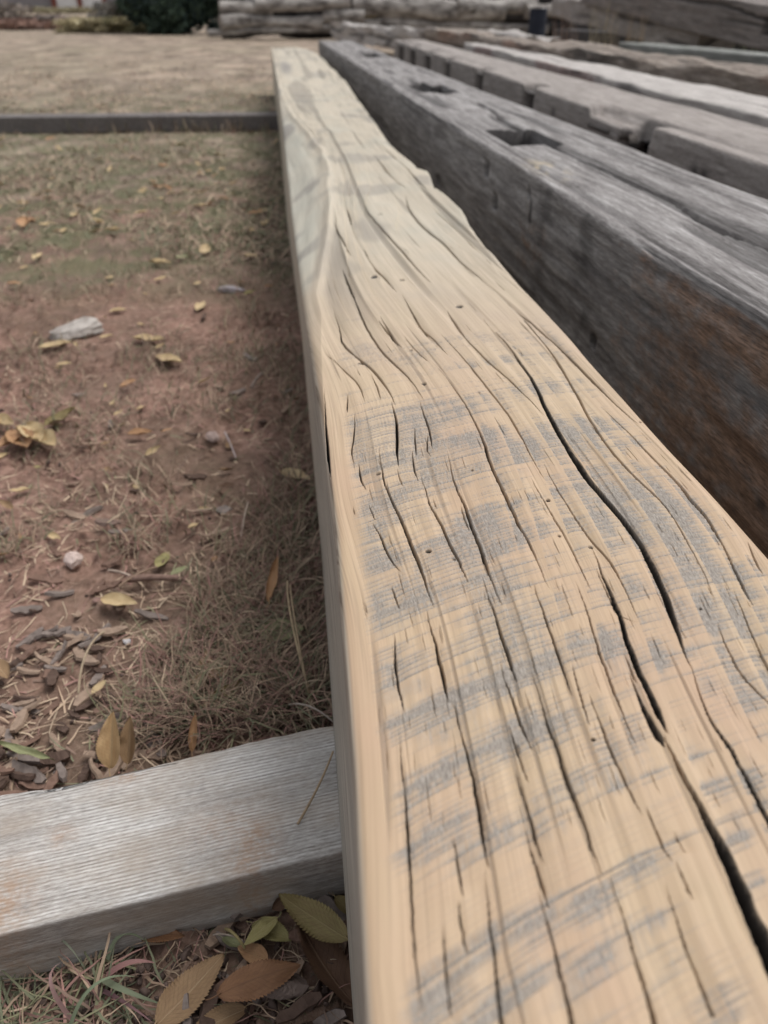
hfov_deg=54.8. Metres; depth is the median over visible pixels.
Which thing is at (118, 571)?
twig
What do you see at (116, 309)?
leaf
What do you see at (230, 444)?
straw
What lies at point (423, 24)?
log
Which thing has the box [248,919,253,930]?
dirt clod
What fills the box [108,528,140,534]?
bark chip
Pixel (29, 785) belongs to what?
bark chip
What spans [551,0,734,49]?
leaning timber
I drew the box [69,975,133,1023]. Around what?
grass blade
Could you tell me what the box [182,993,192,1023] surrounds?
bark chip
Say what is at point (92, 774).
bark chip
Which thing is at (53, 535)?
leaf
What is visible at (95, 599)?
stone
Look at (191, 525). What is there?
leaf
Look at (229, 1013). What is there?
leaf
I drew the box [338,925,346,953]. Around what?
bark chip
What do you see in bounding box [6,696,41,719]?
bark chip
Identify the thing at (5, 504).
leaf
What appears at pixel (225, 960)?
dirt clod
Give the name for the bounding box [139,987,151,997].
dirt clod
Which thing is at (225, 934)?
straw
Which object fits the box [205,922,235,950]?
bark chip
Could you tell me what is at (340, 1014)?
bark chip
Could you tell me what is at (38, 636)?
bark chip
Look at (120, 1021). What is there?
dirt clod
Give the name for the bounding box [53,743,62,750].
bark chip
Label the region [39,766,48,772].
bark chip
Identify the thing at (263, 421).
bark chip
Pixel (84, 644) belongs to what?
bark chip
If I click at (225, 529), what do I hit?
bark chip
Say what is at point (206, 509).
bark chip
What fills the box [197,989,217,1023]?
bark chip
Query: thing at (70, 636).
bark chip
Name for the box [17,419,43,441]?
leaf
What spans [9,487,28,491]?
leaf
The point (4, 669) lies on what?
leaf
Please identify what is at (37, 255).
leaf
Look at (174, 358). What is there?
leaf
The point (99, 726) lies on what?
bark chip
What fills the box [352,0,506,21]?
log
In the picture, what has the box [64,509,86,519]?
bark chip
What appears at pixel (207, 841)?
wooden skid
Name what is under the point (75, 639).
bark chip
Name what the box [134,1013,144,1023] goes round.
dirt clod
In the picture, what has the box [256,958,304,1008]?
bark chip
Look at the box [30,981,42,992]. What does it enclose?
dirt clod
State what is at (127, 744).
leaf
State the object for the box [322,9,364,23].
log
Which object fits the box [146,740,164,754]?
bark chip
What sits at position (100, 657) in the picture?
bark chip
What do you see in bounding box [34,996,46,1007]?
dirt clod
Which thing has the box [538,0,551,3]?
log
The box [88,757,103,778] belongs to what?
bark chip
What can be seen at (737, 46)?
leaning timber
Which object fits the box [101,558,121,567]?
bark chip
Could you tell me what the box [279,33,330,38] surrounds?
log
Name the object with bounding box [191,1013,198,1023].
dirt clod
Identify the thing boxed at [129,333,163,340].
leaf
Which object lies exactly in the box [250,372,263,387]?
twig
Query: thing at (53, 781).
bark chip
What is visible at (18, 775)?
bark chip
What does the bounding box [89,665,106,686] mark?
bark chip
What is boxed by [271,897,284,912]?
leaf
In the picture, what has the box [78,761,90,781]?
bark chip
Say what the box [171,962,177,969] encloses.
dirt clod
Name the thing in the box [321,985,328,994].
dirt clod
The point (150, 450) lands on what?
leaf
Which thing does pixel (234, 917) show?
bark chip
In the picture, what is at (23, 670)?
bark chip
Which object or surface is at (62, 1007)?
grass blade
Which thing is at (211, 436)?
stone
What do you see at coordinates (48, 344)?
leaf
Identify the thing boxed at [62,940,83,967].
grass blade
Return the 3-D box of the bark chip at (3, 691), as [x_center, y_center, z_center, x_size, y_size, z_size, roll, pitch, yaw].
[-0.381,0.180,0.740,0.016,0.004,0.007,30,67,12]
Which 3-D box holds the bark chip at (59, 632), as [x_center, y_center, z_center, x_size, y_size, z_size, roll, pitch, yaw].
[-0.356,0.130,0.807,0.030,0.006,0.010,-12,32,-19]
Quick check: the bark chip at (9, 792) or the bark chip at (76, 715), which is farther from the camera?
the bark chip at (76, 715)
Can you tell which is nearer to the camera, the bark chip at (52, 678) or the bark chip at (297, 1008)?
the bark chip at (297, 1008)
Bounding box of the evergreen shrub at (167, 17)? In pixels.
[113,0,244,34]
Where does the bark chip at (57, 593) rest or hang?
on the ground at (64, 310)
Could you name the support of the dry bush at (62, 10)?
on the ground at (64, 310)
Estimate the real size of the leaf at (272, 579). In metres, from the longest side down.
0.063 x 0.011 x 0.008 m
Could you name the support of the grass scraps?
on the ground at (64, 310)
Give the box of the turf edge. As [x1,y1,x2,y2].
[15,110,272,133]
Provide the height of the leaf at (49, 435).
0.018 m
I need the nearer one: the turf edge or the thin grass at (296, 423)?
the thin grass at (296, 423)
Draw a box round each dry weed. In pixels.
[553,4,586,41]
[588,0,622,45]
[608,6,654,46]
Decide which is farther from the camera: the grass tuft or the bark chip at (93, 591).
the bark chip at (93, 591)
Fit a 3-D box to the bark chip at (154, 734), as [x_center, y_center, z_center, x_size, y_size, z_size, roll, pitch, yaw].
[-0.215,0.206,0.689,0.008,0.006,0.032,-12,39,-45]
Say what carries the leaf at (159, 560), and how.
on the ground at (64, 310)
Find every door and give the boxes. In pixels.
[56,0,77,7]
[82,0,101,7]
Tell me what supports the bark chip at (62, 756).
on the ground at (64, 310)
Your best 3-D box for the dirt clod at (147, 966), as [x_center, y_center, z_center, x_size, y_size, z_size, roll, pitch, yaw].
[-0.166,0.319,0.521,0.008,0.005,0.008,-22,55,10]
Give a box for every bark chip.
[0,541,12,560]
[0,688,9,697]
[0,703,18,713]
[0,725,5,737]
[0,739,26,743]
[0,748,5,759]
[0,757,17,774]
[0,765,14,775]
[0,774,8,781]
[0,778,6,790]
[0,790,27,795]
[4,729,13,742]
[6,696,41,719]
[6,751,41,764]
[8,733,41,751]
[9,657,20,668]
[9,709,27,732]
[9,771,35,780]
[10,605,42,614]
[10,662,22,671]
[11,697,37,706]
[11,759,46,783]
[13,694,39,700]
[15,636,31,647]
[16,627,43,648]
[16,646,36,662]
[16,666,40,674]
[18,707,40,714]
[18,780,44,790]
[19,644,41,652]
[25,625,58,639]
[28,574,63,585]
[29,646,50,656]
[33,651,60,666]
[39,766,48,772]
[40,749,70,766]
[42,626,71,636]
[42,661,58,678]
[43,701,58,716]
[43,770,59,789]
[44,589,73,596]
[44,665,66,671]
[45,668,58,686]
[46,633,82,652]
[49,732,60,750]
[50,547,61,556]
[50,640,67,664]
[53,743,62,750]
[55,721,69,733]
[56,635,71,641]
[56,761,67,781]
[63,481,78,484]
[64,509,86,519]
[64,634,93,640]
[65,629,91,640]
[67,710,80,718]
[71,392,84,396]
[72,647,99,665]
[73,674,104,707]
[74,610,81,616]
[74,697,99,712]
[78,623,110,647]
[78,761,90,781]
[83,751,96,758]
[85,645,105,651]
[88,663,102,669]
[88,712,127,732]
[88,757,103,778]
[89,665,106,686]
[90,579,105,595]
[91,763,98,778]
[93,696,116,715]
[94,668,115,673]
[94,736,98,759]
[96,579,121,592]
[96,653,102,662]
[98,625,127,636]
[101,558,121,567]
[101,688,118,706]
[104,755,122,777]
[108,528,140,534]
[112,589,125,610]
[121,748,138,769]
[130,488,144,491]
[134,609,168,619]
[136,749,163,760]
[142,721,161,745]
[145,731,166,759]
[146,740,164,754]
[162,730,188,743]
[169,688,180,725]
[171,482,192,485]
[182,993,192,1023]
[183,473,206,480]
[185,431,202,435]
[186,507,212,512]
[194,977,225,1012]
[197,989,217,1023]
[198,526,228,537]
[201,312,205,319]
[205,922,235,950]
[216,931,244,950]
[217,971,261,1004]
[229,388,245,395]
[230,913,242,920]
[235,959,246,970]
[235,1001,249,1023]
[243,353,256,360]
[248,1001,255,1014]
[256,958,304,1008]
[258,419,266,423]
[275,992,321,1023]
[281,405,288,412]
[286,569,322,574]
[288,929,299,942]
[306,1008,346,1023]
[316,895,346,920]
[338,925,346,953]
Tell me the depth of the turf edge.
4.04 m
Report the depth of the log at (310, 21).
15.70 m
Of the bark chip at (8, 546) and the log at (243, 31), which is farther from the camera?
the log at (243, 31)
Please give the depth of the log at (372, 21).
15.91 m
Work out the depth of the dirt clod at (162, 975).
0.52 m
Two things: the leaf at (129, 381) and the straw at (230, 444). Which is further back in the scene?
the leaf at (129, 381)
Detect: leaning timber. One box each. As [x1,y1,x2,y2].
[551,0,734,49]
[580,0,767,50]
[626,38,767,52]
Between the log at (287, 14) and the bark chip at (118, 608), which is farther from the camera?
the log at (287, 14)
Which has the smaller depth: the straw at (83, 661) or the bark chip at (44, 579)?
the straw at (83, 661)
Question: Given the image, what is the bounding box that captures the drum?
[528,8,547,36]
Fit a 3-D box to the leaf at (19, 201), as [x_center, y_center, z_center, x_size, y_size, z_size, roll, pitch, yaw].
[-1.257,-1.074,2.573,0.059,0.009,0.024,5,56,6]
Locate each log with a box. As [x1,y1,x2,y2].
[207,27,329,36]
[218,14,262,30]
[219,0,272,15]
[222,33,278,38]
[247,1,296,16]
[251,15,322,28]
[255,0,350,11]
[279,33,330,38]
[297,1,351,16]
[301,24,386,31]
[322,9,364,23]
[342,18,385,25]
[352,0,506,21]
[379,17,548,33]
[456,0,537,16]
[497,22,528,33]
[500,3,538,22]
[523,3,560,18]
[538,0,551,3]
[545,19,569,36]
[547,17,566,20]
[570,22,605,30]
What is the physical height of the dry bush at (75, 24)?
0.509 m
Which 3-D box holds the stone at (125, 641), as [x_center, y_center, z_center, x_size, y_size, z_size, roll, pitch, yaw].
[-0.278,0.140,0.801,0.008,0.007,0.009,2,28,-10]
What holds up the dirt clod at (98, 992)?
on the ground at (64, 310)
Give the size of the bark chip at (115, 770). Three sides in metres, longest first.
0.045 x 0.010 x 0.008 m
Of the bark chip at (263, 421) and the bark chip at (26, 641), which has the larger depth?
the bark chip at (263, 421)
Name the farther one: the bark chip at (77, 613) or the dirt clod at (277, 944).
the bark chip at (77, 613)
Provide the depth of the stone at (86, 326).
1.52 m
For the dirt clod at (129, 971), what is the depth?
0.52 m
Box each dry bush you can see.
[0,0,33,18]
[0,12,74,29]
[0,16,79,29]
[2,6,106,13]
[51,15,142,32]
[86,1,125,17]
[102,16,147,32]
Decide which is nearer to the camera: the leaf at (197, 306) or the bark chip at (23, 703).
the bark chip at (23, 703)
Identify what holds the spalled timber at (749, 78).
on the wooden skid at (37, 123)
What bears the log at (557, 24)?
on the ground at (64, 310)
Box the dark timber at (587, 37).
[552,29,640,46]
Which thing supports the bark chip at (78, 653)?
on the ground at (64, 310)
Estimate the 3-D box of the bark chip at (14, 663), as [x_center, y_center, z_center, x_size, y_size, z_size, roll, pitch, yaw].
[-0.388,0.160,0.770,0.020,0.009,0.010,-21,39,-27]
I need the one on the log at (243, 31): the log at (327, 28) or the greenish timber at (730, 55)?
the log at (327, 28)
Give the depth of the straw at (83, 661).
0.73 m
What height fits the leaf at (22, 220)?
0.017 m
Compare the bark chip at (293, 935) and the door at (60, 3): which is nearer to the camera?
the bark chip at (293, 935)
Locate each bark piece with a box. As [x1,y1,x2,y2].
[71,505,103,523]
[94,518,120,526]
[263,973,308,1000]
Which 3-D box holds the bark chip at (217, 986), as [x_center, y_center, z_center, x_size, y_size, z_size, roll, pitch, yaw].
[-0.124,0.333,0.502,0.042,0.006,0.013,-32,60,-18]
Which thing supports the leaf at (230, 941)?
on the bark chip at (221, 942)
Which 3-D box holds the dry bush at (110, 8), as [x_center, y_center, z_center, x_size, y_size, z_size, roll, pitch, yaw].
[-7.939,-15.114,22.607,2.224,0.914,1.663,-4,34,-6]
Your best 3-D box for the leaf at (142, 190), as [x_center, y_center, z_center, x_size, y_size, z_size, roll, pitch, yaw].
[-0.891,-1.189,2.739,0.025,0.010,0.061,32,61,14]
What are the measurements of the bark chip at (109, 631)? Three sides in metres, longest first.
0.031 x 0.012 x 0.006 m
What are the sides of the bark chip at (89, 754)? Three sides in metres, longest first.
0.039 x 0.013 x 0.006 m
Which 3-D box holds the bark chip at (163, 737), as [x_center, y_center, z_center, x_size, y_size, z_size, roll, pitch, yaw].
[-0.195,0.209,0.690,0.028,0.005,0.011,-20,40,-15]
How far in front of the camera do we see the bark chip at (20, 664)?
0.77 m
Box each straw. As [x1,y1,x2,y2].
[77,631,104,693]
[213,933,242,940]
[224,432,235,457]
[224,927,245,948]
[240,502,248,535]
[287,580,314,705]
[289,703,332,721]
[290,584,310,703]
[296,751,333,824]
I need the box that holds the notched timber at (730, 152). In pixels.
[394,40,767,199]
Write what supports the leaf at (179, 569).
on the ground at (64, 310)
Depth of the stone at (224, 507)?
1.00 m
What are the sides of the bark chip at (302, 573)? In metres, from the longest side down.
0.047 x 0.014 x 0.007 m
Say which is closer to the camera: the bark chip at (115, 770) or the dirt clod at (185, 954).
the dirt clod at (185, 954)
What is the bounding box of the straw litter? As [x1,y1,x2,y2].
[0,167,320,790]
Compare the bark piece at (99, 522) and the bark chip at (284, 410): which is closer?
the bark piece at (99, 522)
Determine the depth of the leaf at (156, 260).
1.95 m
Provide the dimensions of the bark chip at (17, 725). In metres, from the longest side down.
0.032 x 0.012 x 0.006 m
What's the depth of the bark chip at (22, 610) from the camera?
0.84 m
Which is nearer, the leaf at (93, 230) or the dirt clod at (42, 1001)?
the dirt clod at (42, 1001)
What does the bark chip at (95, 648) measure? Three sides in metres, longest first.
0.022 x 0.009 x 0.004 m
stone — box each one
[49,317,103,340]
[63,551,82,569]
[92,596,101,602]
[123,639,130,644]
[206,431,218,441]
[216,505,231,513]
[218,285,245,292]
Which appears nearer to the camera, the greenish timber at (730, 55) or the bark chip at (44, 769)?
the bark chip at (44, 769)
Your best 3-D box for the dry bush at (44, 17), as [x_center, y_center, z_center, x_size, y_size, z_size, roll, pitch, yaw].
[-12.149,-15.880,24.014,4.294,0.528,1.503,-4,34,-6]
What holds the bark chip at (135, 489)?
on the ground at (64, 310)
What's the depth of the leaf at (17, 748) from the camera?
0.66 m
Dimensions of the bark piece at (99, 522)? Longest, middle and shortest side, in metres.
0.034 x 0.013 x 0.007 m
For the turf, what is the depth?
2.71 m
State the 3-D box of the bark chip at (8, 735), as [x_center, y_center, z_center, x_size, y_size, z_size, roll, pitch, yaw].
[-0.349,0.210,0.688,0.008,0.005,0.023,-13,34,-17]
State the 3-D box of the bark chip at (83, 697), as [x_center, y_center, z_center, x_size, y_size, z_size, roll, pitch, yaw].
[-0.295,0.178,0.738,0.015,0.007,0.045,16,36,7]
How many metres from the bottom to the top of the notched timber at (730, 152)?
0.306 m
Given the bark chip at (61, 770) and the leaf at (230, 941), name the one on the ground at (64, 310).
the bark chip at (61, 770)
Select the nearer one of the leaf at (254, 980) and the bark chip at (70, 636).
the leaf at (254, 980)
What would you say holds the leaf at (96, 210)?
on the ground at (64, 310)
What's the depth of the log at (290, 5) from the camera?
15.54 m
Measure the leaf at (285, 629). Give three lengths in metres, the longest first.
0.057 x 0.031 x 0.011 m
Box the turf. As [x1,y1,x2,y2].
[0,128,291,266]
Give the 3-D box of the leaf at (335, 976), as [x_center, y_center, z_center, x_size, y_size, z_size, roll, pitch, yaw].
[-0.039,0.311,0.511,0.030,0.009,0.085,3,24,-46]
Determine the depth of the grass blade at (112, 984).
0.49 m
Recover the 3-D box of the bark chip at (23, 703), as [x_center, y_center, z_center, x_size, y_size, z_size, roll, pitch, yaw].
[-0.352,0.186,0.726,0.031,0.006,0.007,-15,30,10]
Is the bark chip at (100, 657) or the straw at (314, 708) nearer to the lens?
the straw at (314, 708)
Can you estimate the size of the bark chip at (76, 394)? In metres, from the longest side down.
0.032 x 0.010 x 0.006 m
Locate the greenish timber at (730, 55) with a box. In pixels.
[618,42,767,65]
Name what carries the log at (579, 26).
on the ground at (64, 310)
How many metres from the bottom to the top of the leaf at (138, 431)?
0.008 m
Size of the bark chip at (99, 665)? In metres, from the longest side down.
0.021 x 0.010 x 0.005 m
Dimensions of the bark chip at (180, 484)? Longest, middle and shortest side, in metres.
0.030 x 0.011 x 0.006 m
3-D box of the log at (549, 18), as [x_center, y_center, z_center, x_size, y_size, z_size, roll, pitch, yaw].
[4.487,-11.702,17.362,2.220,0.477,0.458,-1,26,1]
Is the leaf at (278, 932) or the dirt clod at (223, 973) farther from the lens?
the leaf at (278, 932)
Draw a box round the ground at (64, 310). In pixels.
[0,12,549,1023]
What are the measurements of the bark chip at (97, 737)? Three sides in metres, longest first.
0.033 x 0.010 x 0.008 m
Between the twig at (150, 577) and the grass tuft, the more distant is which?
the twig at (150, 577)
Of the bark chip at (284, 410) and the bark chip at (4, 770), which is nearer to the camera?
the bark chip at (4, 770)
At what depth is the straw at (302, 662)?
0.72 m
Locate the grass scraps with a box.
[147,892,353,1023]
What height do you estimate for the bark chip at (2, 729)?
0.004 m
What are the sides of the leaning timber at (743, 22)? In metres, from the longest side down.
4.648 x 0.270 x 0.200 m
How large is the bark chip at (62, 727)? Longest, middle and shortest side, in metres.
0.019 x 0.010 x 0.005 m
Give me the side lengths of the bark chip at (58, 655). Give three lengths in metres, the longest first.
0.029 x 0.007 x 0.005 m
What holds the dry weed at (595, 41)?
on the ground at (64, 310)
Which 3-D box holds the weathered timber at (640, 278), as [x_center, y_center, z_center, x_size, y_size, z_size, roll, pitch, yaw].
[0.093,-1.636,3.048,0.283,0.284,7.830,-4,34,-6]
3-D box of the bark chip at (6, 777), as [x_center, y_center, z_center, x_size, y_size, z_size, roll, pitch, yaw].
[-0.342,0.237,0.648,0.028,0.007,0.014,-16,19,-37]
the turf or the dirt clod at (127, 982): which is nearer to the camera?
the dirt clod at (127, 982)
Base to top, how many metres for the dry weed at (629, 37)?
0.588 m
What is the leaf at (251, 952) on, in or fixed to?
on the ground at (64, 310)
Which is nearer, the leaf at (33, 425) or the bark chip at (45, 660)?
the bark chip at (45, 660)
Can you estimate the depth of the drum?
15.02 m
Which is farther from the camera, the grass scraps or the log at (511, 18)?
the log at (511, 18)
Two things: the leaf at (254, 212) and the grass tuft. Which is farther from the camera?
the leaf at (254, 212)
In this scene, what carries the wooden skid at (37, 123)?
on the ground at (64, 310)
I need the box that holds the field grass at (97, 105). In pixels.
[0,38,278,113]
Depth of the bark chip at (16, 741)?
0.69 m
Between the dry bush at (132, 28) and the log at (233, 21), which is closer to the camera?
the log at (233, 21)
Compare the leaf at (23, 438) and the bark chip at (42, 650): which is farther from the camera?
the leaf at (23, 438)
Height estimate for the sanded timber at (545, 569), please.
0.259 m
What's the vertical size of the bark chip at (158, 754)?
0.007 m
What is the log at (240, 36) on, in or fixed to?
on the ground at (64, 310)
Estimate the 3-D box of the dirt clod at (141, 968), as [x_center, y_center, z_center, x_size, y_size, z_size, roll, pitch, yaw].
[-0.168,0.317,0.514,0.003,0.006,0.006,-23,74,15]
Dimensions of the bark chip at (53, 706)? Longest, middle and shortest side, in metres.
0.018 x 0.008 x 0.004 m
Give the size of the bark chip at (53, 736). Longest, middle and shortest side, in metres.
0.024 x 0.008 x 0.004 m
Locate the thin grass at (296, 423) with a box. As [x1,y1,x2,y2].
[0,234,321,566]
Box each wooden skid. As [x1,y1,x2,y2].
[0,112,278,132]
[0,726,344,982]
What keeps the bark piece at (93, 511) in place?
on the ground at (64, 310)
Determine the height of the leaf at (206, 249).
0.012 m
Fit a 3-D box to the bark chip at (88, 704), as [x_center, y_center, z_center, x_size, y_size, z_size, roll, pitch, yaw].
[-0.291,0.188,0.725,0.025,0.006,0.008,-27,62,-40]
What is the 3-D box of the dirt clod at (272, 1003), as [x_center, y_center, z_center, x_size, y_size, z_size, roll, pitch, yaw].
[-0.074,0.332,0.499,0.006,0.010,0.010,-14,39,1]
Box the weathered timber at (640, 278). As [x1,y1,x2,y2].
[318,40,767,558]
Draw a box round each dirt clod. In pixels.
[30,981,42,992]
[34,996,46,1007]
[84,999,93,1004]
[90,986,103,996]
[115,1017,124,1023]
[122,980,131,986]
[125,948,134,965]
[125,965,133,973]
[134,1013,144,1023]
[137,975,142,985]
[138,964,144,973]
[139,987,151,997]
[144,963,152,970]
[144,1015,152,1020]
[154,969,165,981]
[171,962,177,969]
[179,944,192,962]
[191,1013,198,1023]
[221,956,228,967]
[221,971,226,979]
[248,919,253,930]
[260,996,268,1001]
[268,998,277,1012]
[268,1011,275,1023]
[274,941,280,950]
[313,979,322,991]
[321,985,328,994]
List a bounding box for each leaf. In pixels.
[0,413,12,424]
[0,432,26,446]
[0,500,13,508]
[0,659,9,678]
[0,741,53,759]
[4,424,33,447]
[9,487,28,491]
[14,200,29,203]
[15,216,29,226]
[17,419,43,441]
[28,429,56,445]
[31,253,41,259]
[35,340,69,347]
[39,221,57,224]
[44,407,75,425]
[48,532,60,538]
[56,361,70,364]
[88,228,102,232]
[90,680,105,694]
[93,206,101,214]
[95,711,119,776]
[96,592,137,605]
[98,334,113,337]
[104,226,119,230]
[109,307,125,311]
[119,379,136,386]
[119,716,134,770]
[126,427,151,434]
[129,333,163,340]
[138,187,147,192]
[142,930,184,942]
[145,258,171,262]
[145,445,161,454]
[154,552,169,566]
[154,953,224,1023]
[156,353,181,361]
[170,566,186,574]
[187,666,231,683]
[188,522,198,527]
[188,713,196,756]
[194,301,205,309]
[196,1002,253,1023]
[199,243,209,253]
[203,680,245,704]
[205,958,300,1001]
[219,482,234,486]
[219,935,240,946]
[237,943,267,962]
[241,253,257,256]
[243,912,281,945]
[246,210,262,213]
[246,916,290,941]
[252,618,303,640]
[266,556,277,607]
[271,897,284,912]
[277,468,309,479]
[278,893,347,942]
[295,922,352,1006]
[332,892,345,913]
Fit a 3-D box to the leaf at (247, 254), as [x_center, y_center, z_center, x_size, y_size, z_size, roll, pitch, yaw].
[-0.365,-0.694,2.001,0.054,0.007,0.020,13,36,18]
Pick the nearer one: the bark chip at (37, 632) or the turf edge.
the bark chip at (37, 632)
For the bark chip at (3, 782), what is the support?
on the ground at (64, 310)
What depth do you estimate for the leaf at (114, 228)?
2.21 m
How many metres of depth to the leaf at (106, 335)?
1.51 m
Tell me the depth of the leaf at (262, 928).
0.53 m
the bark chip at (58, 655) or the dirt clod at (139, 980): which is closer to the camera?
the dirt clod at (139, 980)
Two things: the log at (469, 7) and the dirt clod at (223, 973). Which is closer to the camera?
the dirt clod at (223, 973)
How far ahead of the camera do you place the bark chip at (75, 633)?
0.80 m
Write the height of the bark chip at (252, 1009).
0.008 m
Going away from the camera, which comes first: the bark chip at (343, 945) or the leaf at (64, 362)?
the bark chip at (343, 945)
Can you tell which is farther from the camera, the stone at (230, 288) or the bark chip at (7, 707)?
the stone at (230, 288)
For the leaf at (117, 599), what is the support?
on the ground at (64, 310)
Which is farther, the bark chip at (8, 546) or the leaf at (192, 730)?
the bark chip at (8, 546)
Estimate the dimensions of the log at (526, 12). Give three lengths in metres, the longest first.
2.020 x 0.302 x 0.294 m
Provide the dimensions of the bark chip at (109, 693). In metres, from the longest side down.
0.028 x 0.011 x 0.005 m
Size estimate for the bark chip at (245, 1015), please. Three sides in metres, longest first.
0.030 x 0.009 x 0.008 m
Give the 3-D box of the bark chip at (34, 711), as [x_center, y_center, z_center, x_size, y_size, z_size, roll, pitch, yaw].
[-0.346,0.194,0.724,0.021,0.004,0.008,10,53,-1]
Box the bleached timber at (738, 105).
[464,43,767,127]
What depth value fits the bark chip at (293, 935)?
0.53 m
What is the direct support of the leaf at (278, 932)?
on the ground at (64, 310)
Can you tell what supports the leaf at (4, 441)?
on the ground at (64, 310)
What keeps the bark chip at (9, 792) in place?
on the ground at (64, 310)
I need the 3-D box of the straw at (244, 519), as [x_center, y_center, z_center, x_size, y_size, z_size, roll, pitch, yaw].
[-0.177,0.009,0.944,0.003,0.022,0.047,2,34,4]
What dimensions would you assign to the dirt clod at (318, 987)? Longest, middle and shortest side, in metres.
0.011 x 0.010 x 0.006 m
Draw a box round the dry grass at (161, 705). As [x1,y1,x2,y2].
[64,443,332,774]
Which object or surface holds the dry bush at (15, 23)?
on the ground at (64, 310)
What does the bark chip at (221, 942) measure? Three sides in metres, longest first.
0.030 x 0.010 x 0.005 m
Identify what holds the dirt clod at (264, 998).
on the ground at (64, 310)
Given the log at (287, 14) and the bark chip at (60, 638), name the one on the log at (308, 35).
the log at (287, 14)
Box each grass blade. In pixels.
[49,963,78,1023]
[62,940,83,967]
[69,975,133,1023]
[102,976,157,1003]
[103,988,151,1021]
[106,933,144,959]
[106,959,153,976]
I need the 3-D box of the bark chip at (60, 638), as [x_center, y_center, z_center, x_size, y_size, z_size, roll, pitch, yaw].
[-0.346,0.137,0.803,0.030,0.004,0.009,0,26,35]
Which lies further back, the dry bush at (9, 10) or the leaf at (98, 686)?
the dry bush at (9, 10)
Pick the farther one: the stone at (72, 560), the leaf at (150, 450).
the leaf at (150, 450)
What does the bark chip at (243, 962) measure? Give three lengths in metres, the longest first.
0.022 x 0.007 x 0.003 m
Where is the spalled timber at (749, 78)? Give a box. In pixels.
[425,28,767,97]
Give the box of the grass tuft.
[0,932,179,1023]
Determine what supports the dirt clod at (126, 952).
on the ground at (64, 310)
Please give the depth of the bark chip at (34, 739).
0.69 m
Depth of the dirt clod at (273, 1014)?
0.49 m
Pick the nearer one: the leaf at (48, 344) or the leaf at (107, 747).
the leaf at (107, 747)
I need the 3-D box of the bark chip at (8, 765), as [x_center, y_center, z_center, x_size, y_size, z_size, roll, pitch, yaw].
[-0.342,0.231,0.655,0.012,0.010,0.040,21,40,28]
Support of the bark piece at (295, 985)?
on the ground at (64, 310)
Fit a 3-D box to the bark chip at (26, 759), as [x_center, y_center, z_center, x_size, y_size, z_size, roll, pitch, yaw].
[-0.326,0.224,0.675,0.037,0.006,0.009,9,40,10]
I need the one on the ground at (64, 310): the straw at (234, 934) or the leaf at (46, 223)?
the leaf at (46, 223)
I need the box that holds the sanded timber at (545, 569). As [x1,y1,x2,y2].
[271,47,767,1023]
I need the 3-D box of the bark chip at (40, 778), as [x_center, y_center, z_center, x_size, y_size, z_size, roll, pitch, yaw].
[-0.316,0.231,0.659,0.041,0.007,0.013,20,60,22]
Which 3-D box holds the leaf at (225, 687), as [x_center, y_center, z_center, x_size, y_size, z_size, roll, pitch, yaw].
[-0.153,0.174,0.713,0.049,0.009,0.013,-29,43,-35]
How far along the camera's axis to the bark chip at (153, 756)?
0.67 m
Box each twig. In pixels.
[108,569,129,575]
[118,566,157,586]
[127,574,178,582]
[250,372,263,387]
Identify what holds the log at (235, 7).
on the log at (233, 21)
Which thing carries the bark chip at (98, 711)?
on the ground at (64, 310)
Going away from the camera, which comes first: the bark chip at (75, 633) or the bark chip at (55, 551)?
the bark chip at (75, 633)
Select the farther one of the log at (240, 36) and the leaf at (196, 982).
the log at (240, 36)
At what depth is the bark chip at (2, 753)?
0.67 m
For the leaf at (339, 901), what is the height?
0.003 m
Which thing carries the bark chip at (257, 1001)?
on the ground at (64, 310)
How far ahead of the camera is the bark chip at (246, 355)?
1.42 m
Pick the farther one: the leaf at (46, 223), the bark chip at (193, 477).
the leaf at (46, 223)
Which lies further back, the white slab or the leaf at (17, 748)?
the white slab
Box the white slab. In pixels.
[330,21,560,49]
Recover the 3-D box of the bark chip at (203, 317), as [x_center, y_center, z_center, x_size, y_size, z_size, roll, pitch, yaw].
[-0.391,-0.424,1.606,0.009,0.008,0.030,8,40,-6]
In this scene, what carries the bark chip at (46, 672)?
on the ground at (64, 310)
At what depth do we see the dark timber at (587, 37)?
7.90 m
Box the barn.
[0,0,113,7]
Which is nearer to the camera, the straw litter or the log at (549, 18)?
the straw litter
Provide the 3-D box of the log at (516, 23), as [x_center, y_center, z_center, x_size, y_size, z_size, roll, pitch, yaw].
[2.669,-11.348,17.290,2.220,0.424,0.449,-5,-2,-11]
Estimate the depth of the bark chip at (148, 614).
0.83 m
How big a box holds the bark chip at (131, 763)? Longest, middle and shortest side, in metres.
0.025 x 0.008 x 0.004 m
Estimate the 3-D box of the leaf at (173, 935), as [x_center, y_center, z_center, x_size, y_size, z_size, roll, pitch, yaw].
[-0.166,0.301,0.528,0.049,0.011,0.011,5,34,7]
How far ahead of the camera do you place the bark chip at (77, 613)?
0.83 m
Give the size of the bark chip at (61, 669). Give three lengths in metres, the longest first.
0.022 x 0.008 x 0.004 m
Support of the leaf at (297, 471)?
on the dry grass at (161, 705)
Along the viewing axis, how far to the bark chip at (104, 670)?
0.76 m
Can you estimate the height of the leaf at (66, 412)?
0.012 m
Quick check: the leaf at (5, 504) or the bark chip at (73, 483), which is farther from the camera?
the bark chip at (73, 483)
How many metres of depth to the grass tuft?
0.50 m
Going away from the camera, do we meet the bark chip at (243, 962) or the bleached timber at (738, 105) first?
the bark chip at (243, 962)
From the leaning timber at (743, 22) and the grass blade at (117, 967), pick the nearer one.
the grass blade at (117, 967)
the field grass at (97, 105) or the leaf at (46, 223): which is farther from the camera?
the field grass at (97, 105)
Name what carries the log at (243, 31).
on the ground at (64, 310)

